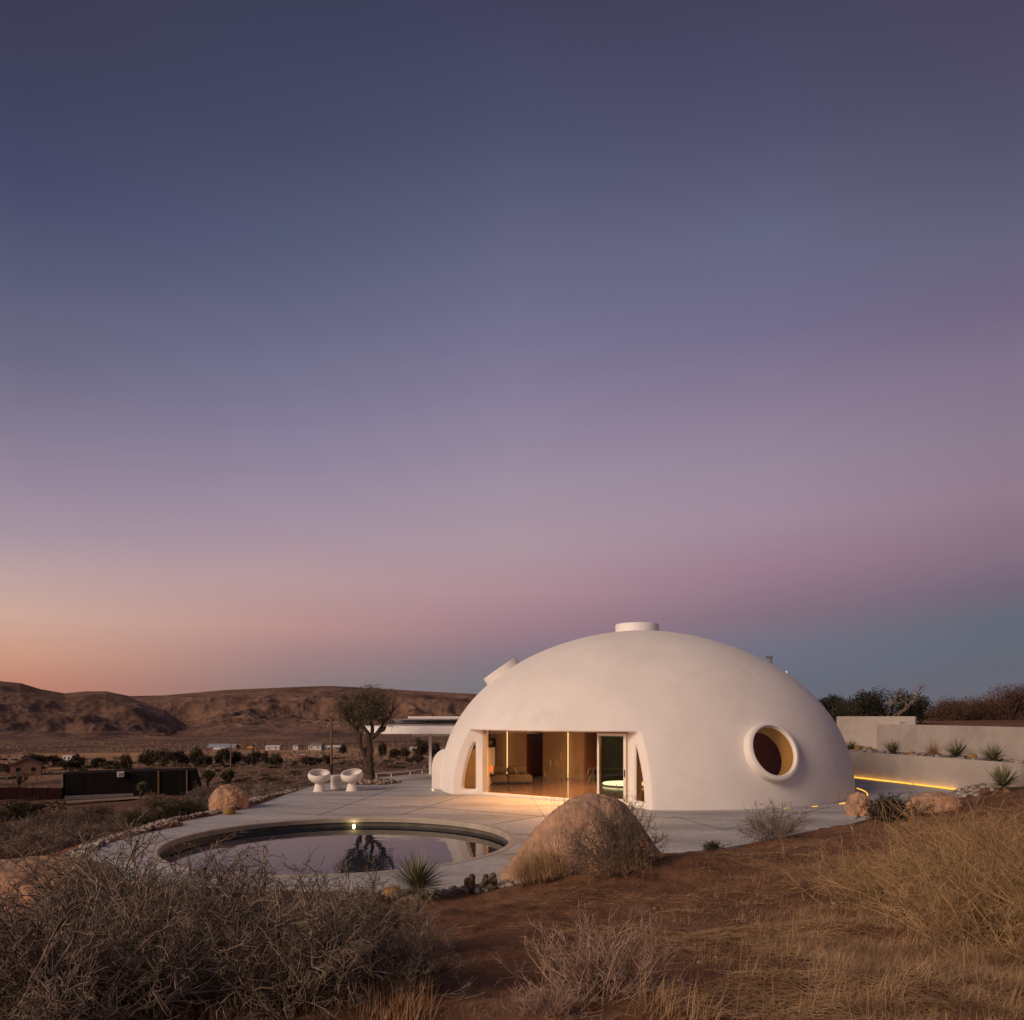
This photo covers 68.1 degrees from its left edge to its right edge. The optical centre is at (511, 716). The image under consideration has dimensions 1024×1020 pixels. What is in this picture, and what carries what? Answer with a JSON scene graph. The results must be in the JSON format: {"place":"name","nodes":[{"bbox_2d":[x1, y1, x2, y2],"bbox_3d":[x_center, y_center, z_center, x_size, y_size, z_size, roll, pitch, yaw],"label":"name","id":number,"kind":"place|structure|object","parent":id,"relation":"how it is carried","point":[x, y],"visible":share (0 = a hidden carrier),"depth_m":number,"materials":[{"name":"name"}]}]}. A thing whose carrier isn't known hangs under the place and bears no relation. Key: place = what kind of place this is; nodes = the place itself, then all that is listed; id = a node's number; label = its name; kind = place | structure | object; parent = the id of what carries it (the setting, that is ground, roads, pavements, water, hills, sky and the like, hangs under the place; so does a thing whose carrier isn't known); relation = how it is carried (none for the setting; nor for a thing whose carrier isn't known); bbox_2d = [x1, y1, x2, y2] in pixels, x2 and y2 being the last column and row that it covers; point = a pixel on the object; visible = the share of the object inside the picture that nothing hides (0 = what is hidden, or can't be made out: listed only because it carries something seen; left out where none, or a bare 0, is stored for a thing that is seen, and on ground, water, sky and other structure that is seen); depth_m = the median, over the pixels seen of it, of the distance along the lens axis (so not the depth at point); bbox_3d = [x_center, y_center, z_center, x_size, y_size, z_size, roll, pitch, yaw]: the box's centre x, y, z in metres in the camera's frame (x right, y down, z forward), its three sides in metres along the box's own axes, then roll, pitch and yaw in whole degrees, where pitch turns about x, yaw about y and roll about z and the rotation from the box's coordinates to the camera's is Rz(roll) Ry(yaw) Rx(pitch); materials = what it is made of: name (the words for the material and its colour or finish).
{"place":"outdoors","nodes":[
{"label":"outdoors","id":0,"kind":"place"},
{"bbox_2d":[0,681,1019,742],"bbox_3d":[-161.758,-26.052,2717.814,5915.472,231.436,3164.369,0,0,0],"label":"hills","id":1,"kind":"structure","parent":0,"point":[28,713],"depth_m":2307.80,"materials":[{"name":"soil"}]},
{"bbox_2d":[0,719,1023,1019],"bbox_3d":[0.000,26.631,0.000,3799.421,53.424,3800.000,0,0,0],"label":"ground","id":2,"kind":"structure","parent":0,"point":[484,943],"depth_m":9.42,"materials":[{"name":"soil"}]},
{"bbox_2d":[1,812,41,835],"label":"desert shrub","id":3,"kind":"object","parent":2,"relation":"on","point":[26,825],"visible":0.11,"depth_m":31.03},
{"bbox_2d":[8,757,43,775],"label":"tan house","id":4,"kind":"structure","parent":2,"relation":"on","point":[27,766],"depth_m":218.73,"materials":[{"name":"paint"}]},
{"bbox_2d":[0,795,52,821],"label":"desert shrub","id":5,"kind":"object","parent":2,"relation":"on","point":[21,810],"visible":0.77,"depth_m":44.58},
{"bbox_2d":[0,830,56,858],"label":"desert shrub","id":6,"kind":"object","parent":2,"relation":"on","point":[21,848],"visible":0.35,"depth_m":16.07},
{"bbox_2d":[0,787,62,799],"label":"panel fence","id":7,"kind":"object","parent":2,"relation":"on","point":[48,793],"visible":0.91,"depth_m":117.95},
{"bbox_2d":[0,816,71,847],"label":"desert shrub","id":8,"kind":"object","parent":2,"relation":"on","point":[4,832],"visible":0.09,"depth_m":21.16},
{"bbox_2d":[0,820,77,858],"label":"desert shrub","id":9,"kind":"object","parent":2,"relation":"on","point":[44,843],"visible":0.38,"depth_m":18.44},
{"bbox_2d":[25,801,67,810],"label":"valley shrub","id":10,"kind":"object","parent":2,"relation":"on","point":[54,806],"visible":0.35,"depth_m":62.55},
{"bbox_2d":[24,805,84,826],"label":"desert shrub","id":11,"kind":"object","parent":2,"relation":"on","point":[56,815],"visible":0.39,"depth_m":37.75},
{"bbox_2d":[17,807,99,838],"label":"desert shrub","id":12,"kind":"object","parent":2,"relation":"on","point":[50,823],"visible":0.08,"depth_m":25.05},
{"bbox_2d":[0,855,128,934],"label":"boulder","id":13,"kind":"object","parent":2,"relation":"on","point":[7,867],"visible":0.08,"depth_m":9.16,"materials":[{"name":"stone"}]},
{"bbox_2d":[55,759,81,767],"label":"valley tree","id":14,"kind":"object","parent":2,"relation":"on","point":[68,763],"visible":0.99,"depth_m":260.64,"materials":[{"name":"green plant"}]},
{"bbox_2d":[31,817,108,846],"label":"desert shrub","id":15,"kind":"object","parent":2,"relation":"on","point":[72,830],"visible":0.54,"depth_m":19.86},
{"bbox_2d":[0,872,148,1010],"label":"thorn bush","id":16,"kind":"object","parent":2,"relation":"on","point":[53,911],"visible":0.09,"depth_m":4.86,"materials":[{"name":"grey plant"}]},
{"bbox_2d":[60,838,111,858],"bbox_3d":[-9.096,2.937,15.497,1.226,0.360,4.231,0,0,-22],"label":"stone border","id":17,"kind":"object","parent":2,"relation":"on","point":[100,843],"visible":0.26,"depth_m":16.75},
{"bbox_2d":[70,800,122,821],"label":"desert shrub","id":18,"kind":"object","parent":2,"relation":"on","point":[106,809],"visible":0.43,"depth_m":41.75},
{"bbox_2d":[65,793,132,798],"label":"plinth wall","id":19,"kind":"structure","parent":2,"relation":"on","point":[95,796],"depth_m":118.97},
{"bbox_2d":[73,810,124,834],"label":"desert shrub","id":20,"kind":"object","parent":2,"relation":"on","point":[98,819],"visible":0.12,"depth_m":28.32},
{"bbox_2d":[0,873,215,1019],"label":"thorn bush","id":21,"kind":"object","parent":2,"relation":"on","point":[29,981],"visible":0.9,"depth_m":3.64,"materials":[{"name":"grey plant"}]},
{"bbox_2d":[88,815,136,835],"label":"desert shrub","id":22,"kind":"object","parent":2,"relation":"on","point":[113,829],"visible":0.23,"depth_m":22.50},
{"bbox_2d":[102,804,150,819],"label":"desert shrub","id":23,"kind":"object","parent":2,"relation":"on","point":[118,813],"visible":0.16,"depth_m":39.73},
{"bbox_2d":[119,753,133,769],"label":"valley tree","id":24,"kind":"object","parent":2,"relation":"on","point":[124,761],"visible":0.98,"depth_m":249.27,"materials":[{"name":"green plant"}]},
{"bbox_2d":[0,810,259,989],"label":"thorn bush","id":25,"kind":"object","parent":2,"relation":"on","point":[110,882],"visible":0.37,"depth_m":5.51,"materials":[{"name":"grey plant"}]},
{"bbox_2d":[62,768,201,797],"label":"black building","id":26,"kind":"structure","parent":2,"relation":"on","point":[170,781],"depth_m":122.92,"materials":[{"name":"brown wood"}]},
{"bbox_2d":[104,804,169,828],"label":"desert shrub","id":27,"kind":"object","parent":2,"relation":"on","point":[136,816],"visible":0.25,"depth_m":25.85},
{"bbox_2d":[137,749,155,765],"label":"valley tree","id":28,"kind":"object","parent":2,"relation":"on","point":[148,761],"visible":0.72,"depth_m":274.98,"materials":[{"name":"green plant"}]},
{"bbox_2d":[0,845,309,1019],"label":"thorn bush","id":29,"kind":"object","parent":2,"relation":"on","point":[164,919],"visible":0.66,"depth_m":4.16,"materials":[{"name":"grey plant"}]},
{"bbox_2d":[127,791,182,809],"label":"desert shrub","id":30,"kind":"object","parent":2,"relation":"on","point":[151,797],"visible":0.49,"depth_m":51.60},
{"bbox_2d":[150,748,171,765],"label":"valley tree","id":31,"kind":"object","parent":2,"relation":"on","point":[163,760],"visible":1,"depth_m":270.26,"materials":[{"name":"green plant"}]},
{"bbox_2d":[128,790,208,821],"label":"desert shrub","id":32,"kind":"object","parent":2,"relation":"on","point":[174,810],"visible":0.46,"depth_m":27.66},
{"bbox_2d":[168,750,188,764],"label":"valley tree","id":33,"kind":"object","parent":2,"relation":"on","point":[182,756],"visible":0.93,"depth_m":280.79,"materials":[{"name":"green plant"}]},
{"bbox_2d":[188,745,203,765],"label":"valley tree","id":34,"kind":"object","parent":2,"relation":"on","point":[194,755],"visible":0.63,"depth_m":277.46,"materials":[{"name":"green plant"}]},
{"bbox_2d":[180,781,215,799],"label":"desert shrub","id":35,"kind":"object","parent":2,"relation":"on","point":[198,791],"visible":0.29,"depth_m":59.68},
{"bbox_2d":[193,754,212,766],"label":"valley tree","id":36,"kind":"object","parent":2,"relation":"on","point":[208,759],"visible":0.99,"depth_m":271.05,"materials":[{"name":"green plant"}]},
{"bbox_2d":[100,786,311,838],"bbox_3d":[-9.205,3.034,25.550,1.891,0.617,15.518,0,0,5],"label":"stone border","id":37,"kind":"object","parent":2,"relation":"on","point":[177,820],"visible":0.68,"depth_m":21.33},
{"bbox_2d":[200,768,215,790],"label":"joshua tree","id":38,"kind":"object","parent":2,"relation":"on","point":[208,775],"visible":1,"depth_m":119.77,"materials":[{"name":"green plant"}]},
{"bbox_2d":[214,747,232,764],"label":"valley tree","id":39,"kind":"object","parent":2,"relation":"on","point":[221,754],"visible":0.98,"depth_m":282.68,"materials":[{"name":"green plant"}]},
{"bbox_2d":[0,737,448,789],"bbox_3d":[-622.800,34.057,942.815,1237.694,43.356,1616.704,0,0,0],"label":"scrub","id":40,"kind":"object","parent":2,"relation":"on","point":[262,763],"visible":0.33,"depth_m":552.51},
{"bbox_2d":[218,768,234,783],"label":"joshua tree","id":41,"kind":"object","parent":2,"relation":"on","point":[227,775],"visible":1,"depth_m":125.56,"materials":[{"name":"green plant"}]},
{"bbox_2d":[0,890,454,1019],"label":"understory grass","id":42,"kind":"structure","parent":2,"relation":"on","point":[409,1007],"depth_m":3.98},
{"bbox_2d":[208,784,248,810],"bbox_3d":[-8.932,2.780,23.887,1.207,1.317,1.063,0,0,-11],"label":"boulder","id":43,"kind":"object","parent":2,"relation":"on","point":[226,796],"visible":0.59,"depth_m":23.56,"materials":[{"name":"stone"}]},
{"bbox_2d":[86,831,385,982],"bbox_3d":[-1.791,1.575,5.768,2.002,1.319,2.295,0,0,4],"label":"thorn bush","id":44,"kind":"object","parent":2,"relation":"on","point":[226,885],"visible":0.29,"depth_m":5.69,"materials":[{"name":"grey plant"}]},
{"bbox_2d":[245,780,290,798],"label":"desert shrub","id":45,"kind":"object","parent":2,"relation":"on","point":[260,791],"visible":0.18,"depth_m":35.78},
{"bbox_2d":[267,752,282,765],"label":"valley tree","id":46,"kind":"object","parent":2,"relation":"on","point":[275,759],"visible":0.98,"depth_m":270.76,"materials":[{"name":"green plant"}]},
{"bbox_2d":[115,855,443,1019],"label":"thorn bush","id":47,"kind":"object","parent":2,"relation":"on","point":[317,953],"visible":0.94,"depth_m":4.00,"materials":[{"name":"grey plant"}]},
{"bbox_2d":[301,756,324,765],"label":"valley tree","id":48,"kind":"object","parent":2,"relation":"on","point":[307,760],"visible":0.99,"depth_m":274.33,"materials":[{"name":"green plant"}]},
{"bbox_2d":[323,719,338,782],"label":"utility pole","id":49,"kind":"object","parent":2,"relation":"on","point":[331,758],"visible":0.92,"depth_m":107.88,"materials":[{"name":"brown wood"}]},
{"bbox_2d":[257,854,461,963],"bbox_3d":[-1.164,1.518,5.603,1.451,0.922,1.220,0,0,-14],"label":"thorn bush","id":50,"kind":"object","parent":2,"relation":"on","point":[371,902],"visible":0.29,"depth_m":5.64,"materials":[{"name":"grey plant"}]},
{"bbox_2d":[326,905,477,1011],"bbox_3d":[-0.635,1.391,4.268,0.847,0.576,1.008,0,0,-18],"label":"thorn bush","id":51,"kind":"object","parent":2,"relation":"on","point":[421,964],"visible":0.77,"depth_m":4.21,"materials":[{"name":"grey plant"}]},
{"bbox_2d":[383,846,450,901],"bbox_3d":[-1.428,2.425,11.411,1.162,0.906,1.198,0,0,8],"label":"yucca","id":52,"kind":"object","parent":2,"relation":"on","point":[416,873],"visible":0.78,"depth_m":11.39,"materials":[{"name":"green plant"}]},
{"bbox_2d":[412,737,427,756],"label":"valley tree","id":53,"kind":"object","parent":2,"relation":"on","point":[421,746],"visible":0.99,"depth_m":378.60,"materials":[{"name":"green plant"}]},
{"bbox_2d":[328,877,536,900],"bbox_3d":[-1.280,2.804,12.200,3.465,0.393,1.098,0,0,-7],"label":"stone border","id":54,"kind":"object","parent":2,"relation":"on","point":[478,889],"visible":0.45,"depth_m":12.12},
{"bbox_2d":[464,872,496,892],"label":"column cactus","id":55,"kind":"object","parent":54,"relation":"on","point":[469,882],"depth_m":12.15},
{"bbox_2d":[498,970,602,1019],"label":"bare bush","id":56,"kind":"object","parent":2,"relation":"on","point":[562,1006],"visible":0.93,"depth_m":3.66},
{"bbox_2d":[484,820,652,891],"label":"dry grass","id":57,"kind":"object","parent":2,"relation":"on","point":[534,868],"visible":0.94,"depth_m":12.07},
{"bbox_2d":[499,793,659,880],"bbox_3d":[1.366,2.828,13.496,3.199,2.938,2.217,0,0,0],"label":"boulder","id":58,"kind":"object","parent":2,"relation":"on","point":[589,802],"visible":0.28,"depth_m":13.11,"materials":[{"name":"stone"}]},
{"bbox_2d":[491,894,692,1009],"bbox_3d":[0.458,1.311,4.053,1.010,0.623,0.961,0,0,26],"label":"bare bush","id":59,"kind":"object","parent":2,"relation":"on","point":[596,975],"visible":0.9,"depth_m":4.03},
{"bbox_2d":[558,780,673,883],"bbox_3d":[1.674,1.865,11.948,1.994,1.822,1.548,0,0,1],"label":"grey shrub","id":60,"kind":"object","parent":2,"relation":"on","point":[622,832],"visible":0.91,"depth_m":11.82,"materials":[{"name":"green plant"}]},
{"bbox_2d":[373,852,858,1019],"bbox_3d":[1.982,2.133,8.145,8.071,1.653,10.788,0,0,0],"label":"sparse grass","id":61,"kind":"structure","parent":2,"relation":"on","point":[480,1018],"depth_m":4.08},
{"bbox_2d":[698,840,730,851],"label":"dark shrub","id":62,"kind":"object","parent":2,"relation":"on","point":[710,846],"visible":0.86,"depth_m":16.05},
{"bbox_2d":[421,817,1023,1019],"bbox_3d":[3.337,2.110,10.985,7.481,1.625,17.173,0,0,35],"label":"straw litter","id":63,"kind":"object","parent":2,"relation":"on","point":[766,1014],"visible":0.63,"depth_m":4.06,"materials":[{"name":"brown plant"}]},
{"bbox_2d":[544,833,921,963],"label":"loose stones","id":64,"kind":"object","parent":2,"relation":"on","point":[788,928],"visible":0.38,"depth_m":8.76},
{"bbox_2d":[736,795,817,845],"bbox_3d":[5.960,2.421,17.208,1.851,1.266,1.777,0,0,0],"label":"bare shrub","id":65,"kind":"object","parent":2,"relation":"on","point":[791,829],"visible":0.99,"depth_m":17.15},
{"bbox_2d":[819,694,853,722],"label":"juniper tree","id":66,"kind":"object","parent":2,"relation":"on","point":[828,703],"visible":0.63,"depth_m":69.81,"materials":[{"name":"green plant"}]},
{"bbox_2d":[834,689,885,715],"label":"juniper tree","id":67,"kind":"object","parent":2,"relation":"on","point":[862,705],"visible":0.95,"depth_m":61.28,"materials":[{"name":"green plant"}]},
{"bbox_2d":[759,835,987,915],"bbox_3d":[4.438,1.893,8.463,2.365,1.022,2.664,0,0,-16],"label":"broom bush","id":68,"kind":"object","parent":2,"relation":"on","point":[872,892],"visible":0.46,"depth_m":8.66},
{"bbox_2d":[837,716,916,748],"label":"wall","id":69,"kind":"structure","parent":2,"relation":"on","point":[860,730],"depth_m":46.40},
{"bbox_2d":[866,686,914,715],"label":"juniper tree","id":70,"kind":"object","parent":2,"relation":"on","point":[886,706],"visible":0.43,"depth_m":65.32,"materials":[{"name":"green plant"}]},
{"bbox_2d":[855,792,935,822],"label":"dark shrub","id":71,"kind":"object","parent":2,"relation":"on","point":[888,811],"visible":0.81,"depth_m":20.47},
{"bbox_2d":[885,683,924,715],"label":"dead tree","id":72,"kind":"object","parent":2,"relation":"on","point":[907,705],"visible":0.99,"depth_m":62.29,"materials":[{"name":"grey wood"}]},
{"bbox_2d":[790,777,1023,947],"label":"broom bush","id":73,"kind":"object","parent":2,"relation":"on","point":[972,846],"visible":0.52,"depth_m":7.03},
{"bbox_2d":[894,693,939,723],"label":"juniper tree","id":74,"kind":"object","parent":2,"relation":"on","point":[918,709],"visible":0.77,"depth_m":63.55,"materials":[{"name":"green plant"}]},
{"bbox_2d":[827,800,1023,963],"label":"broom bush","id":75,"kind":"object","parent":2,"relation":"on","point":[1000,916],"visible":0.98,"depth_m":5.28,"materials":[{"name":"plant"}]},
{"bbox_2d":[906,791,963,812],"bbox_3d":[12.294,2.612,21.907,1.581,0.866,1.133,0,0,-6],"label":"boulder","id":76,"kind":"object","parent":2,"relation":"on","point":[940,797],"visible":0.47,"depth_m":21.52,"materials":[{"name":"stone"}]},
{"bbox_2d":[917,696,972,720],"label":"winter bush","id":77,"kind":"object","parent":2,"relation":"on","point":[955,712],"visible":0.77,"depth_m":77.27,"materials":[{"name":"brown plant"}]},
{"bbox_2d":[904,782,995,810],"bbox_3d":[14.948,2.658,25.734,9.170,0.626,2.002,0,0,-40],"label":"stone border","id":78,"kind":"object","parent":2,"relation":"on","point":[967,790],"visible":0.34,"depth_m":27.17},
{"bbox_2d":[877,724,1023,760],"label":"garden wall","id":79,"kind":"structure","parent":2,"relation":"on","point":[916,738],"depth_m":33.22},
{"bbox_2d":[891,807,1023,871],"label":"broom bush","id":80,"kind":"object","parent":2,"relation":"on","point":[1006,826],"visible":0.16,"depth_m":10.67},
{"bbox_2d":[949,692,1009,720],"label":"winter bush","id":81,"kind":"object","parent":2,"relation":"on","point":[975,716],"visible":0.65,"depth_m":78.54,"materials":[{"name":"brown plant"}]},
{"bbox_2d":[962,687,1023,719],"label":"winter bush","id":82,"kind":"object","parent":2,"relation":"on","point":[1000,704],"visible":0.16,"depth_m":81.67,"materials":[{"name":"brown plant"}]},
{"bbox_2d":[973,762,1023,794],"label":"yucca","id":83,"kind":"object","parent":2,"relation":"on","point":[1002,776],"visible":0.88,"depth_m":25.48,"materials":[{"name":"green plant"}]},
{"bbox_2d":[975,683,1023,719],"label":"winter bush","id":84,"kind":"object","parent":2,"relation":"on","point":[1018,697],"visible":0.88,"depth_m":77.99,"materials":[{"name":"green plant"}]},
{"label":"planting bed","id":85,"kind":"structure","parent":2,"relation":"on","visible":0},
{"bbox_2d":[847,746,1023,763],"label":"stone bed","id":86,"kind":"object","parent":85,"relation":"on","point":[942,755],"visible":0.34,"depth_m":32.35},
{"bbox_2d":[938,739,971,757],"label":"yucca","id":87,"kind":"object","parent":85,"relation":"on","point":[958,752],"visible":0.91,"depth_m":31.34,"materials":[{"name":"green plant"}]},
{"bbox_2d":[976,742,1010,760],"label":"yucca","id":88,"kind":"object","parent":85,"relation":"on","point":[992,753],"visible":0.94,"depth_m":28.73,"materials":[{"name":"green plant"}]},
{"bbox_2d":[0,0,1023,712],"label":"sky","id":89,"kind":"structure","parent":0,"point":[413,345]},
{"bbox_2d":[90,773,950,891],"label":"terrace","id":90,"kind":"structure","parent":0,"point":[412,791],"depth_m":22.20,"materials":[{"name":"concrete"}]},
{"bbox_2d":[308,769,330,791],"bbox_3d":[-7.459,2.475,29.344,0.870,0.850,0.850,0,0,-14],"label":"bowl chair","id":91,"kind":"object","parent":90,"relation":"on","point":[318,777],"visible":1,"depth_m":29.18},
{"bbox_2d":[148,816,516,875],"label":"swimming pool","id":92,"kind":"structure","parent":90,"relation":"in","point":[384,841],"depth_m":18.65,"materials":[{"name":"black liquid"}]},
{"bbox_2d":[330,775,342,789],"bbox_3d":[-7.000,2.620,30.300,0.504,0.560,0.504,0,0,0],"label":"drum table","id":93,"kind":"object","parent":90,"relation":"on","point":[336,782],"visible":0.9,"depth_m":30.09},
{"bbox_2d":[341,768,362,790],"bbox_3d":[-6.241,2.475,29.544,0.870,0.850,0.850,0,0,12],"label":"bowl chair","id":94,"kind":"object","parent":90,"relation":"on","point":[351,777],"visible":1,"depth_m":29.38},
{"bbox_2d":[330,683,401,779],"bbox_3d":[-6.322,0.755,33.178,3.089,4.610,2.382,0,0,-26],"label":"olive tree","id":95,"kind":"object","parent":90,"relation":"on","point":[362,709],"visible":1,"depth_m":33.11,"materials":[{"name":"green plant"}]},
{"bbox_2d":[343,778,400,784],"bbox_3d":[-6.159,2.802,33.094,2.566,0.256,2.105,0,0,0],"label":"stone ring","id":96,"kind":"object","parent":90,"relation":"on","point":[377,781],"visible":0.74,"depth_m":32.60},
{"bbox_2d":[364,716,542,774],"bbox_3d":[-2.550,1.448,39.669,9.900,2.905,7.462,0,0,0],"label":"carport canopy","id":97,"kind":"object","parent":90,"relation":"on","point":[430,731],"visible":0.48,"depth_m":37.83,"materials":[{"name":"white paint"}]},
{"bbox_2d":[318,788,910,854],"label":"terrace joints","id":98,"kind":"object","parent":90,"relation":"on","point":[548,814],"visible":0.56,"depth_m":22.41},
{"bbox_2d":[432,622,867,809],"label":"dome house","id":99,"kind":"structure","parent":90,"relation":"on","point":[674,721],"depth_m":25.82,"materials":[{"name":"paint"}]},
{"bbox_2d":[491,766,531,784],"bbox_3d":[-0.231,2.465,32.000,2.060,0.730,0.950,0,0,-8],"label":"sofa","id":100,"kind":"object","parent":99,"relation":"on","point":[510,777],"visible":0.7,"depth_m":31.66,"materials":[{"name":"brown fabric"}]},
{"bbox_2d":[597,733,626,801],"bbox_3d":[3.267,1.680,24.899,1.069,2.250,0.095,0,0,36],"label":"door","id":101,"kind":"structure","parent":99,"relation":"in","point":[598,734],"depth_m":24.62,"materials":[{"name":"white metal"}]},
{"bbox_2d":[744,722,798,782],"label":"round window","id":102,"kind":"structure","parent":99,"relation":"in","point":[786,744],"depth_m":24.33,"materials":[{"name":"paint"}]},
{"bbox_2d":[844,792,870,815],"bbox_3d":[10.209,2.707,22.298,0.771,0.986,0.753,0,0,-23],"label":"boulder","id":103,"kind":"object","parent":90,"relation":"on","point":[858,797],"visible":0.52,"depth_m":22.07,"materials":[{"name":"stone"}]},
{"bbox_2d":[849,751,1023,789],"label":"retaining wall","id":104,"kind":"structure","parent":90,"relation":"on","point":[947,773],"depth_m":31.34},
{"bbox_2d":[514,752,591,844],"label":"seed grass","id":105,"kind":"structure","parent":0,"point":[563,797],"depth_m":12.68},
{"bbox_2d":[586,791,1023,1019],"bbox_3d":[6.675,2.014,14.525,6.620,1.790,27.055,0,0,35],"label":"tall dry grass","id":106,"kind":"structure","parent":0,"point":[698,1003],"depth_m":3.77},
{"bbox_2d":[634,807,1023,1019],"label":"dry grass","id":107,"kind":"structure","parent":0,"point":[951,971],"depth_m":4.84,"materials":[{"name":"plant"}]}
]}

